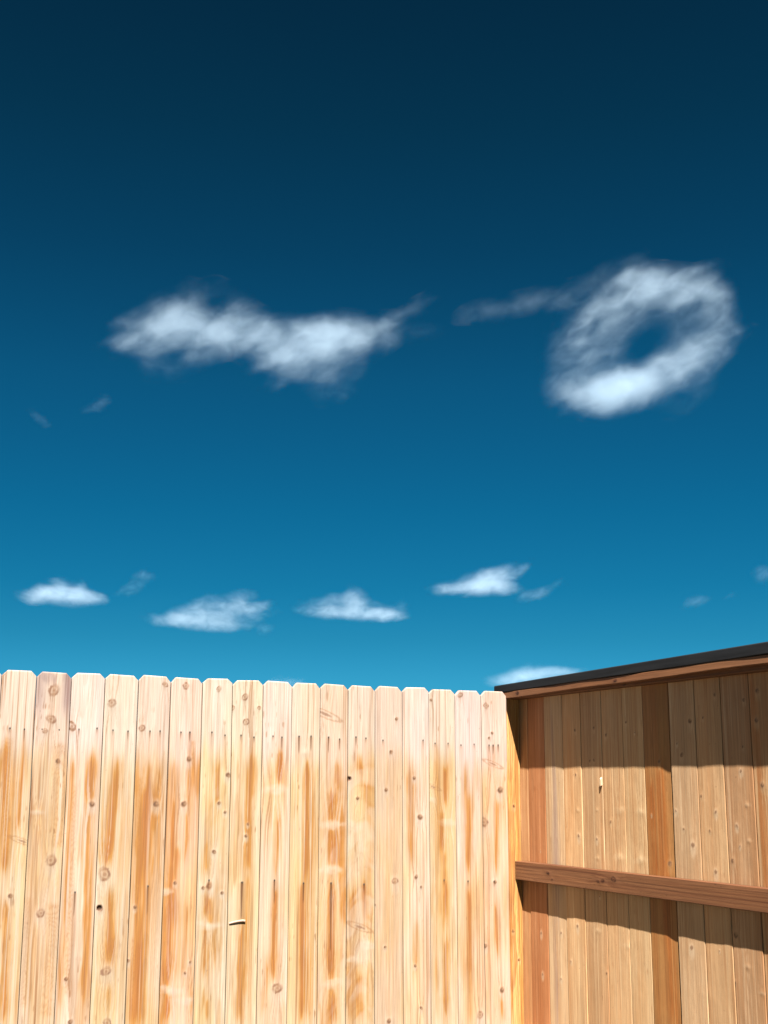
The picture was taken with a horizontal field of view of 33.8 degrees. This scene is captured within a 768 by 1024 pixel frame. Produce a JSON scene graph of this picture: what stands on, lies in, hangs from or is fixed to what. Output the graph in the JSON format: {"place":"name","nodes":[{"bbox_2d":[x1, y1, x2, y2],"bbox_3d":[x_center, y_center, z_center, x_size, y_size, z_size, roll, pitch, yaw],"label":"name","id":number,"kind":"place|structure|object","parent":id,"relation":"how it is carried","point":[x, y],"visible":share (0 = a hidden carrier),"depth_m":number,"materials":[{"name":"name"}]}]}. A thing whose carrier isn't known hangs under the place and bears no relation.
{"place":"outdoors","nodes":[
{"label":"outdoors","id":0,"kind":"place"},
{"bbox_2d":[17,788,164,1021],"bbox_3d":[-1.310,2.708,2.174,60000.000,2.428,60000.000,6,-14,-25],"label":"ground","id":1,"kind":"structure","parent":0,"point":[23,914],"depth_m":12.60,"materials":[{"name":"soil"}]},
{"bbox_2d":[0,670,523,1023],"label":"picket fence","id":2,"kind":"object","parent":1,"relation":"on","point":[334,854],"visible":1,"depth_m":5.49,"materials":[{"name":"brown wood"}]},
{"bbox_2d":[494,641,767,1023],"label":"plank screen","id":3,"kind":"object","parent":1,"relation":"on","point":[641,869],"visible":0.98,"depth_m":5.21,"materials":[{"name":"brown wood"}]},
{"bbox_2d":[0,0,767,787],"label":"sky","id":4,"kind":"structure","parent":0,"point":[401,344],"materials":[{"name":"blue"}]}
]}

